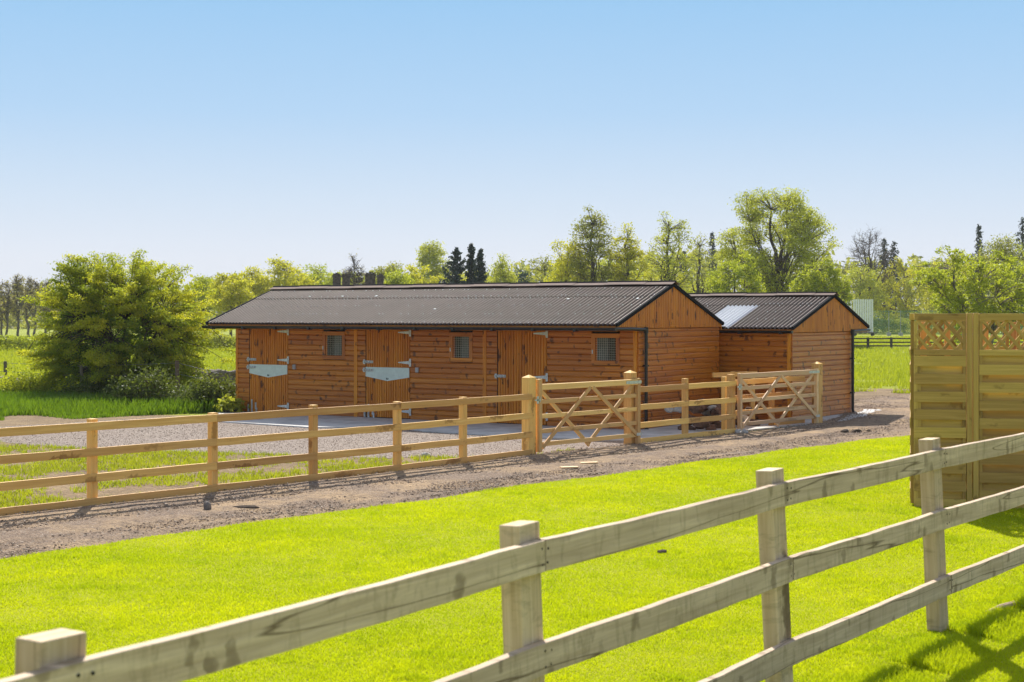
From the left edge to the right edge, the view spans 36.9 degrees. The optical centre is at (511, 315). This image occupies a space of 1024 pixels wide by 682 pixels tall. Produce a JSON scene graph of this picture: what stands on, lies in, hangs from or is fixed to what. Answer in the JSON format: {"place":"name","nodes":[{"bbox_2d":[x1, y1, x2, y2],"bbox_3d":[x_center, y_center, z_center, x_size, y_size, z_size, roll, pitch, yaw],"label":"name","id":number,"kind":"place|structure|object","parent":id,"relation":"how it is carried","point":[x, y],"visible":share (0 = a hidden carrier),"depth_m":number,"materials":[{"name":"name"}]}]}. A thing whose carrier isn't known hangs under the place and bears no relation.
{"place":"outdoors","nodes":[
{"label":"outdoors","id":0,"kind":"place"},
{"bbox_2d":[0,415,575,506],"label":"bare soil","id":1,"kind":"structure","parent":0,"point":[17,420],"depth_m":22.95,"materials":[{"name":"brown soil"}]},
{"bbox_2d":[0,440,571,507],"bbox_3d":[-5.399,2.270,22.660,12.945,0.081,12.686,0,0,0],"label":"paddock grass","id":2,"kind":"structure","parent":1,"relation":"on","point":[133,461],"depth_m":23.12,"materials":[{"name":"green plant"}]},
{"bbox_2d":[0,417,623,457],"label":"gravel yard","id":3,"kind":"structure","parent":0,"point":[386,437],"depth_m":28.21,"materials":[{"name":"grey gravel"}]},
{"bbox_2d":[332,272,383,284],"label":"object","id":4,"kind":"structure","parent":0,"point":[369,277],"depth_m":111.70,"materials":[{"name":"brick"}]},
{"bbox_2d":[0,395,909,558],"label":"track","id":5,"kind":"structure","parent":0,"point":[84,526],"depth_m":20.20,"materials":[{"name":"gravel"}]},
{"bbox_2d":[203,500,210,509],"bbox_3d":[-3.551,2.244,17.909,0.094,0.165,0.115,0,0,-22],"label":"stone","id":6,"kind":"object","parent":5,"relation":"on","point":[206,505],"visible":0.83,"depth_m":17.87,"materials":[{"name":"grey stone"}]},
{"bbox_2d":[232,505,259,508],"bbox_3d":[-3.138,2.282,18.094,0.389,0.091,0.126,0,0,9],"label":"stick","id":7,"kind":"object","parent":5,"relation":"on","point":[247,506],"visible":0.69,"depth_m":18.05,"materials":[{"name":"wood"}]},
{"bbox_2d":[560,466,578,468],"bbox_3d":[0.848,2.252,22.746,0.265,0.025,0.100,0,0,-11],"label":"offcut","id":8,"kind":"object","parent":5,"relation":"on","point":[562,467],"visible":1,"depth_m":22.72,"materials":[{"name":"brown wood"}]},
{"bbox_2d":[0,435,1023,681],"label":"lawn","id":9,"kind":"structure","parent":0,"point":[464,602],"depth_m":13.18,"materials":[{"name":"green plant"}]},
{"bbox_2d":[0,432,1023,681],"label":"post and rail fence","id":10,"kind":"object","parent":9,"relation":"on","point":[520,560],"visible":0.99,"depth_m":7.23,"materials":[{"name":"brown wood"}]},
{"bbox_2d":[918,316,1023,489],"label":"trellis fence","id":11,"kind":"object","parent":9,"relation":"on","point":[923,334],"visible":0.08,"depth_m":20.12,"materials":[{"name":"brown wood"}]},
{"bbox_2d":[991,601,1017,609],"bbox_3d":[3.798,2.272,11.923,0.050,0.058,0.529,0,0,42],"label":"stick","id":12,"kind":"object","parent":9,"relation":"on","point":[1008,604],"visible":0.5,"depth_m":11.97,"materials":[{"name":"brown wood"}]},
{"bbox_2d":[0,0,1023,308],"label":"sky","id":13,"kind":"structure","parent":0,"point":[212,137],"materials":[{"name":"blue"}]},
{"bbox_2d":[0,323,1023,450],"bbox_3d":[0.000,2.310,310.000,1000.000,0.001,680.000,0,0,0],"label":"ground","id":14,"kind":"structure","parent":0,"point":[22,331],"depth_m":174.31,"materials":[{"name":"green plant"}]},
{"bbox_2d":[0,279,20,334],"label":"budding tree","id":15,"kind":"object","parent":14,"relation":"on","point":[8,305],"visible":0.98,"depth_m":152.83,"materials":[{"name":"green plant"}]},
{"bbox_2d":[4,274,31,335],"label":"budding tree","id":16,"kind":"object","parent":14,"relation":"on","point":[17,285],"visible":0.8,"depth_m":155.75,"materials":[{"name":"green plant"}]},
{"bbox_2d":[18,275,44,336],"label":"budding tree","id":17,"kind":"object","parent":14,"relation":"on","point":[30,308],"visible":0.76,"depth_m":158.87,"materials":[{"name":"green plant"}]},
{"bbox_2d":[0,366,68,393],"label":"bramble bush","id":18,"kind":"object","parent":14,"relation":"on","point":[25,381],"visible":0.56,"depth_m":41.20,"materials":[{"name":"green plant"}]},
{"bbox_2d":[8,361,77,390],"bbox_3d":[-12.618,1.739,42.336,2.688,1.195,1.936,0,0,0],"label":"bramble bush","id":19,"kind":"object","parent":14,"relation":"on","point":[53,379],"visible":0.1,"depth_m":42.01,"materials":[{"name":"green plant"}]},
{"bbox_2d":[34,277,58,334],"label":"budding tree","id":20,"kind":"object","parent":14,"relation":"on","point":[46,308],"visible":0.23,"depth_m":161.83,"materials":[{"name":"green plant"}]},
{"bbox_2d":[0,335,151,349],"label":"hedge","id":21,"kind":"object","parent":14,"relation":"on","point":[7,343],"visible":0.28,"depth_m":99.59,"materials":[{"name":"green plant"}]},
{"bbox_2d":[51,367,131,395],"bbox_3d":[-10.880,1.853,40.349,2.802,0.986,1.822,0,0,0],"label":"bramble bush","id":22,"kind":"object","parent":14,"relation":"on","point":[98,386],"visible":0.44,"depth_m":40.06,"materials":[{"name":"green plant"}]},
{"bbox_2d":[0,361,218,392],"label":"wire fence","id":23,"kind":"object","parent":14,"relation":"on","point":[177,363],"visible":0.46,"depth_m":40.01,"materials":[{"name":"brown wood"}]},
{"bbox_2d":[0,385,234,420],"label":"verge grass","id":24,"kind":"structure","parent":14,"relation":"on","point":[50,403],"depth_m":36.09,"materials":[{"name":"green plant"}]},
{"bbox_2d":[13,249,235,392],"bbox_3d":[-10.375,0.324,41.766,6.340,4.284,4.928,0,0,0],"label":"hawthorn bush","id":25,"kind":"object","parent":14,"relation":"on","point":[89,313],"visible":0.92,"depth_m":40.90,"materials":[{"name":"green plant"}]},
{"bbox_2d":[90,359,191,404],"bbox_3d":[-8.853,1.707,37.694,2.909,1.268,1.843,0,0,0],"label":"bramble bush","id":26,"kind":"object","parent":14,"relation":"on","point":[145,387],"visible":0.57,"depth_m":37.51,"materials":[{"name":"green plant"}]},
{"bbox_2d":[173,383,196,399],"bbox_3d":[-7.633,1.966,37.680,1.435,0.760,1.206,0,0,-18],"label":"bramble bush","id":27,"kind":"object","parent":14,"relation":"on","point":[184,391],"visible":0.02,"depth_m":37.53,"materials":[{"name":"green plant"}]},
{"bbox_2d":[153,332,235,347],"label":"hedge","id":28,"kind":"object","parent":14,"relation":"on","point":[228,341],"visible":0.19,"depth_m":104.44,"materials":[{"name":"green plant"}]},
{"bbox_2d":[166,365,235,411],"bbox_3d":[-7.199,1.772,37.103,2.360,1.146,1.734,0,0,0],"label":"bramble bush","id":29,"kind":"object","parent":14,"relation":"on","point":[208,391],"visible":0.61,"depth_m":36.83,"materials":[{"name":"green plant"}]},
{"bbox_2d":[184,275,221,324],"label":"lime tree","id":30,"kind":"object","parent":14,"relation":"on","point":[205,280],"visible":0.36,"depth_m":149.52,"materials":[{"name":"green plant"}]},
{"bbox_2d":[180,369,235,387],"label":"stone wall","id":31,"kind":"structure","parent":14,"relation":"on","point":[232,373],"depth_m":45.44,"materials":[{"name":"grey stone"}]},
{"bbox_2d":[213,393,249,412],"bbox_3d":[-6.585,2.090,36.146,0.767,0.521,0.749,0,0,-37],"label":"nettle clump","id":32,"kind":"object","parent":14,"relation":"on","point":[233,404],"visible":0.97,"depth_m":36.02,"materials":[{"name":"green plant"}]},
{"bbox_2d":[205,271,258,335],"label":"lime tree","id":33,"kind":"object","parent":14,"relation":"on","point":[231,299],"visible":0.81,"depth_m":129.08,"materials":[{"name":"green plant"}]},
{"bbox_2d":[231,264,269,299],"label":"lime tree","id":34,"kind":"object","parent":14,"relation":"on","point":[253,287],"visible":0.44,"depth_m":149.65,"materials":[{"name":"green plant"}]},
{"bbox_2d":[0,394,532,515],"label":"post and rail fence","id":35,"kind":"object","parent":14,"relation":"on","point":[92,477],"visible":0.86,"depth_m":20.25,"materials":[{"name":"brown wood"}]},
{"bbox_2d":[254,254,323,297],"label":"lime tree","id":36,"kind":"object","parent":14,"relation":"on","point":[291,272],"visible":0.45,"depth_m":149.47,"materials":[{"name":"green plant"}]},
{"bbox_2d":[298,262,341,284],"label":"lime tree","id":37,"kind":"object","parent":14,"relation":"on","point":[316,273],"visible":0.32,"depth_m":169.68,"materials":[{"name":"green plant"}]},
{"bbox_2d":[332,269,364,283],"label":"tree","id":38,"kind":"object","parent":14,"relation":"on","point":[352,279],"visible":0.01,"depth_m":179.21,"materials":[{"name":"green plant"}]},
{"bbox_2d":[341,253,366,284],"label":"bare tree","id":39,"kind":"object","parent":14,"relation":"on","point":[359,279],"visible":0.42,"depth_m":149.96,"materials":[{"name":"grey plant"}]},
{"bbox_2d":[370,261,407,283],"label":"lime tree","id":40,"kind":"object","parent":14,"relation":"on","point":[379,270],"visible":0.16,"depth_m":159.25,"materials":[{"name":"green plant"}]},
{"bbox_2d":[384,266,415,283],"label":"lime tree","id":41,"kind":"object","parent":14,"relation":"on","point":[394,277],"visible":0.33,"depth_m":139.01,"materials":[{"name":"green plant"}]},
{"bbox_2d":[403,262,443,283],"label":"lime tree","id":42,"kind":"object","parent":14,"relation":"on","point":[416,275],"visible":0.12,"depth_m":149.08,"materials":[{"name":"green plant"}]},
{"bbox_2d":[413,239,453,283],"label":"lime tree","id":43,"kind":"object","parent":14,"relation":"on","point":[433,256],"visible":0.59,"depth_m":189.09,"materials":[{"name":"green plant"}]},
{"bbox_2d":[439,247,466,282],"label":"conifer tree","id":44,"kind":"object","parent":14,"relation":"on","point":[456,268],"visible":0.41,"depth_m":119.74,"materials":[{"name":"green plant"}]},
{"bbox_2d":[463,243,476,282],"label":"conifer tree","id":45,"kind":"object","parent":14,"relation":"on","point":[470,273],"visible":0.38,"depth_m":120.85,"materials":[{"name":"green plant"}]},
{"bbox_2d":[472,248,489,282],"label":"conifer tree","id":46,"kind":"object","parent":14,"relation":"on","point":[479,269],"visible":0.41,"depth_m":118.85,"materials":[{"name":"green plant"}]},
{"bbox_2d":[485,253,521,282],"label":"lime tree","id":47,"kind":"object","parent":14,"relation":"on","point":[502,275],"visible":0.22,"depth_m":149.59,"materials":[{"name":"green plant"}]},
{"bbox_2d":[0,245,1019,328],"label":"distant wood","id":48,"kind":"object","parent":14,"relation":"on","point":[13,325],"visible":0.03,"depth_m":265.71,"materials":[{"name":"green plant"}]},
{"bbox_2d":[511,264,535,281],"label":"lime tree","id":49,"kind":"object","parent":14,"relation":"on","point":[523,275],"visible":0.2,"depth_m":169.20,"materials":[{"name":"green plant"}]},
{"bbox_2d":[522,375,535,454],"bbox_3d":[0.277,1.669,25.200,0.173,1.383,0.173,0,0,41],"label":"gate post","id":50,"kind":"object","parent":14,"relation":"on","point":[528,387],"visible":0.77,"depth_m":25.14,"materials":[{"name":"brown wood"}]},
{"bbox_2d":[521,252,563,281],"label":"lime tree","id":51,"kind":"object","parent":14,"relation":"on","point":[544,265],"visible":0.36,"depth_m":149.32,"materials":[{"name":"green plant"}]},
{"bbox_2d":[537,236,597,281],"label":"birch tree","id":52,"kind":"object","parent":14,"relation":"on","point":[559,271],"visible":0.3,"depth_m":129.19,"materials":[{"name":"green plant"}]},
{"bbox_2d":[566,205,624,281],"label":"birch tree","id":53,"kind":"object","parent":14,"relation":"on","point":[597,273],"visible":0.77,"depth_m":129.34,"materials":[{"name":"green plant"}]},
{"bbox_2d":[586,258,647,279],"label":"tree","id":54,"kind":"object","parent":14,"relation":"on","point":[620,267],"visible":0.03,"depth_m":180.62,"materials":[{"name":"green plant"}]},
{"bbox_2d":[608,222,649,280],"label":"birch tree","id":55,"kind":"object","parent":14,"relation":"on","point":[629,257],"visible":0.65,"depth_m":129.41,"materials":[{"name":"green plant"}]},
{"bbox_2d":[624,370,636,444],"bbox_3d":[2.104,1.669,27.328,0.172,1.383,0.173,0,0,41],"label":"gate post","id":56,"kind":"object","parent":14,"relation":"on","point":[629,402],"visible":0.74,"depth_m":27.26,"materials":[{"name":"brown wood"}]},
{"bbox_2d":[535,378,641,451],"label":"field gate","id":57,"kind":"structure","parent":56,"relation":"attached to","point":[636,433],"depth_m":26.15,"materials":[{"name":"brown wood"}]},
{"bbox_2d":[640,263,696,292],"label":"tree","id":58,"kind":"object","parent":14,"relation":"on","point":[679,275],"visible":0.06,"depth_m":185.79,"materials":[{"name":"green plant"}]},
{"bbox_2d":[640,211,701,292],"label":"birch tree","id":59,"kind":"object","parent":14,"relation":"on","point":[668,261],"visible":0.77,"depth_m":129.39,"materials":[{"name":"green plant"}]},
{"bbox_2d":[677,251,694,284],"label":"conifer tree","id":60,"kind":"object","parent":14,"relation":"on","point":[683,252],"visible":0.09,"depth_m":229.96,"materials":[{"name":"green plant"}]},
{"bbox_2d":[641,374,735,442],"bbox_3d":[3.249,1.755,28.638,0.148,1.210,3.240,0,0,41],"label":"post and rail fence","id":61,"kind":"object","parent":14,"relation":"on","point":[685,403],"visible":0.91,"depth_m":28.61,"materials":[{"name":"brown wood"}]},
{"bbox_2d":[682,232,717,292],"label":"birch tree","id":62,"kind":"object","parent":14,"relation":"on","point":[698,283],"visible":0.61,"depth_m":149.76,"materials":[{"name":"green plant"}]},
{"bbox_2d":[704,232,717,281],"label":"conifer tree","id":63,"kind":"object","parent":14,"relation":"on","point":[711,243],"visible":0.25,"depth_m":209.87,"materials":[{"name":"green plant"}]},
{"bbox_2d":[701,250,767,292],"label":"lime tree","id":64,"kind":"object","parent":14,"relation":"on","point":[716,281],"visible":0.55,"depth_m":109.58,"materials":[{"name":"green plant"}]},
{"bbox_2d":[710,185,842,291],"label":"tree","id":65,"kind":"object","parent":14,"relation":"on","point":[777,275],"visible":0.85,"depth_m":119.11,"materials":[{"name":"green plant"}]},
{"bbox_2d":[812,362,822,422],"bbox_3d":[6.430,1.669,32.365,0.173,1.383,0.173,0,0,41],"label":"gate post","id":66,"kind":"object","parent":14,"relation":"on","point":[818,365],"visible":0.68,"depth_m":32.33,"materials":[{"name":"brown wood"}]},
{"bbox_2d":[737,368,819,430],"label":"field gate","id":67,"kind":"structure","parent":66,"relation":"attached to","point":[741,382],"depth_m":30.93,"materials":[{"name":"brown wood"}]},
{"bbox_2d":[785,258,853,305],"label":"lime tree","id":68,"kind":"object","parent":14,"relation":"on","point":[813,281],"visible":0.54,"depth_m":108.81,"materials":[{"name":"green plant"}]},
{"bbox_2d":[839,261,890,333],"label":"tree","id":69,"kind":"object","parent":14,"relation":"on","point":[861,287],"visible":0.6,"depth_m":190.82,"materials":[{"name":"green plant"}]},
{"bbox_2d":[853,299,876,335],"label":"sight screen","id":70,"kind":"object","parent":14,"relation":"on","point":[861,311],"visible":0.77,"depth_m":167.97,"materials":[{"name":"white paint"}]},
{"bbox_2d":[840,226,911,315],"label":"bare tree","id":71,"kind":"object","parent":14,"relation":"on","point":[871,264],"visible":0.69,"depth_m":199.27,"materials":[{"name":"grey plant"}]},
{"bbox_2d":[874,238,896,329],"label":"conifer tree","id":72,"kind":"object","parent":14,"relation":"on","point":[884,241],"visible":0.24,"depth_m":214.87,"materials":[{"name":"green plant"}]},
{"bbox_2d":[881,241,908,331],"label":"conifer tree","id":73,"kind":"object","parent":14,"relation":"on","point":[894,255],"visible":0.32,"depth_m":214.85,"materials":[{"name":"green plant"}]},
{"bbox_2d":[865,256,942,332],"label":"willow tree","id":74,"kind":"object","parent":14,"relation":"on","point":[906,306],"visible":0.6,"depth_m":198.30,"materials":[{"name":"green plant"}]},
{"bbox_2d":[909,314,913,502],"bbox_3d":[5.042,1.201,19.330,0.072,2.442,1.800,0,0,15],"label":"trellis fence","id":75,"kind":"object","parent":14,"relation":"on","point":[911,349],"visible":0.73,"depth_m":18.46,"materials":[{"name":"brown wood"}]},
{"bbox_2d":[887,311,972,335],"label":"cricket nets","id":76,"kind":"object","parent":14,"relation":"on","point":[900,334],"visible":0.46,"depth_m":171.97,"materials":[{"name":"teal"}]},
{"bbox_2d":[854,337,1023,347],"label":"field fence","id":77,"kind":"object","parent":14,"relation":"on","point":[891,342],"visible":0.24,"depth_m":105.63,"materials":[{"name":"brown wood"}]},
{"bbox_2d":[912,252,967,313],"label":"willow tree","id":78,"kind":"object","parent":14,"relation":"on","point":[935,261],"visible":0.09,"depth_m":204.74,"materials":[{"name":"green plant"}]},
{"bbox_2d":[857,318,1023,333],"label":"hedge","id":79,"kind":"object","parent":14,"relation":"on","point":[894,324],"visible":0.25,"depth_m":185.56,"materials":[{"name":"green plant"}]},
{"bbox_2d":[906,245,1023,343],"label":"spreading tree","id":80,"kind":"object","parent":14,"relation":"on","point":[956,300],"visible":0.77,"depth_m":74.21,"materials":[{"name":"green plant"}]},
{"bbox_2d":[914,313,1023,508],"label":"trellis fence","id":81,"kind":"object","parent":14,"relation":"on","point":[943,398],"visible":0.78,"depth_m":18.26,"materials":[{"name":"brown wood"}]},
{"bbox_2d":[966,224,997,307],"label":"conifer tree","id":82,"kind":"object","parent":14,"relation":"on","point":[978,234],"visible":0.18,"depth_m":199.89,"materials":[{"name":"green plant"}]},
{"bbox_2d":[966,234,1023,335],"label":"lime tree","id":83,"kind":"object","parent":14,"relation":"on","point":[1000,245],"visible":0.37,"depth_m":149.35,"materials":[{"name":"green plant"}]},
{"bbox_2d":[1006,244,1023,311],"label":"lime tree","id":84,"kind":"object","parent":14,"relation":"on","point":[1015,280],"visible":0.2,"depth_m":140.66,"materials":[{"name":"green plant"}]},
{"bbox_2d":[1012,217,1023,329],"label":"conifer tree","id":85,"kind":"object","parent":14,"relation":"on","point":[1021,229],"visible":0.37,"depth_m":189.93,"materials":[{"name":"green plant"}]},
{"bbox_2d":[218,409,879,440],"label":"concrete slab","id":86,"kind":"structure","parent":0,"point":[483,429],"depth_m":31.42,"materials":[{"name":"grey concrete"}]},
{"bbox_2d":[202,280,725,428],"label":"stable block","id":87,"kind":"structure","parent":86,"relation":"on","point":[305,346],"depth_m":32.97,"materials":[{"name":"brown wood"}]},
{"bbox_2d":[246,329,288,411],"bbox_3d":[-5.705,1.285,35.865,1.303,1.990,0.104,0,0,33],"label":"door","id":88,"kind":"structure","parent":87,"relation":"in","point":[268,359],"depth_m":35.88,"materials":[{"name":"wood"}]},
{"bbox_2d":[322,331,345,359],"bbox_3d":[-4.029,0.685,34.801,0.666,0.630,0.080,0,0,33],"label":"window","id":89,"kind":"structure","parent":87,"relation":"in","point":[333,342],"depth_m":34.81,"materials":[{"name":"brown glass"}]},
{"bbox_2d":[362,330,410,417],"bbox_3d":[-2.769,1.285,33.936,1.338,1.990,0.104,0,0,33],"label":"door","id":90,"kind":"structure","parent":87,"relation":"in","point":[388,361],"depth_m":33.93,"materials":[{"name":"wood"}]},
{"bbox_2d":[449,332,472,361],"bbox_3d":[-1.081,0.685,32.859,0.606,0.630,0.080,0,0,33],"label":"window","id":91,"kind":"structure","parent":87,"relation":"in","point":[460,343],"depth_m":32.86,"materials":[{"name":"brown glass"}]},
{"bbox_2d":[494,331,547,424],"bbox_3d":[0.185,1.285,31.990,1.323,1.990,0.096,0,0,33],"label":"door","id":92,"kind":"structure","parent":87,"relation":"in","point":[520,354],"depth_m":32.05,"materials":[{"name":"wood"}]},
{"bbox_2d":[591,333,619,364],"bbox_3d":[1.890,0.685,30.899,0.658,0.630,0.080,0,0,33],"label":"window","id":93,"kind":"structure","parent":87,"relation":"in","point":[605,348],"depth_m":30.91,"materials":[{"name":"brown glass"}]},
{"bbox_2d":[664,408,673,412],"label":"rubble stone","id":94,"kind":"object","parent":86,"relation":"on","point":[669,410],"visible":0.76,"depth_m":30.37,"materials":[{"name":"grey stone"}]},
{"bbox_2d":[673,407,681,412],"bbox_3d":[3.330,1.854,30.447,0.280,0.178,0.212,0,0,-6],"label":"rubble stone","id":95,"kind":"object","parent":94,"relation":"on","point":[678,409],"visible":0.47,"depth_m":30.36,"materials":[{"name":"grey stone"}]},
{"bbox_2d":[692,421,709,428],"bbox_3d":[3.734,2.120,30.209,0.276,0.227,0.348,0,0,-34],"label":"rubble stone","id":96,"kind":"object","parent":86,"relation":"on","point":[701,425],"visible":0.59,"depth_m":30.12,"materials":[{"name":"brown stone"}]},
{"bbox_2d":[689,405,704,413],"bbox_3d":[3.638,1.843,30.380,0.345,0.210,0.266,0,0,26],"label":"rubble stone","id":97,"kind":"object","parent":96,"relation":"on","point":[699,409],"visible":0.69,"depth_m":30.28,"materials":[{"name":"stone"}]},
{"bbox_2d":[705,424,715,429],"bbox_3d":[3.958,2.256,30.567,0.216,0.173,0.296,0,0,11],"label":"rubble stone","id":98,"kind":"object","parent":86,"relation":"on","point":[712,427],"visible":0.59,"depth_m":30.47,"materials":[{"name":"brown stone"}]},
{"bbox_2d":[712,421,720,427],"bbox_3d":[4.108,2.226,31.148,0.307,0.270,0.441,0,0,-14],"label":"rubble stone","id":99,"kind":"object","parent":86,"relation":"on","point":[717,424],"visible":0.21,"depth_m":30.98,"materials":[{"name":"stone"}]},
{"bbox_2d":[709,404,720,415],"bbox_3d":[4.150,1.943,31.002,0.339,0.287,0.385,0,0,-35],"label":"rubble stone","id":100,"kind":"object","parent":99,"relation":"on","point":[716,410],"visible":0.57,"depth_m":30.86,"materials":[{"name":"stone"}]},
{"bbox_2d":[712,371,756,418],"bbox_3d":[4.713,1.775,32.464,1.289,1.170,0.118,0,0,-36],"label":"post and rail fence","id":101,"kind":"object","parent":86,"relation":"on","point":[724,374],"visible":0.3,"depth_m":32.47,"materials":[{"name":"brown wood"}]},
{"bbox_2d":[721,376,804,429],"bbox_3d":[5.161,1.790,31.485,0.175,1.140,2.952,0,0,42],"label":"post and rail fence","id":102,"kind":"object","parent":86,"relation":"on","point":[771,403],"visible":0.45,"depth_m":31.49,"materials":[{"name":"brown wood"}]},
{"bbox_2d":[688,292,870,419],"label":"stable block","id":103,"kind":"structure","parent":86,"relation":"on","point":[774,331],"depth_m":34.33,"materials":[{"name":"brown wood"}]},
{"bbox_2d":[854,388,909,400],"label":"bare soil","id":104,"kind":"structure","parent":0,"point":[870,394],"depth_m":45.16,"materials":[{"name":"beige soil"}]},
{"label":"rubble stone","id":105,"kind":"object","parent":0,"visible":0},
{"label":"rubble stone","id":106,"kind":"object","parent":105,"relation":"on","visible":0},
{"bbox_2d":[697,398,712,412],"bbox_3d":[3.890,1.832,31.202,0.480,0.295,0.307,0,0,-12],"label":"rubble stone","id":107,"kind":"object","parent":106,"relation":"on","point":[706,408],"visible":0.29,"depth_m":31.10,"materials":[{"name":"stone"}]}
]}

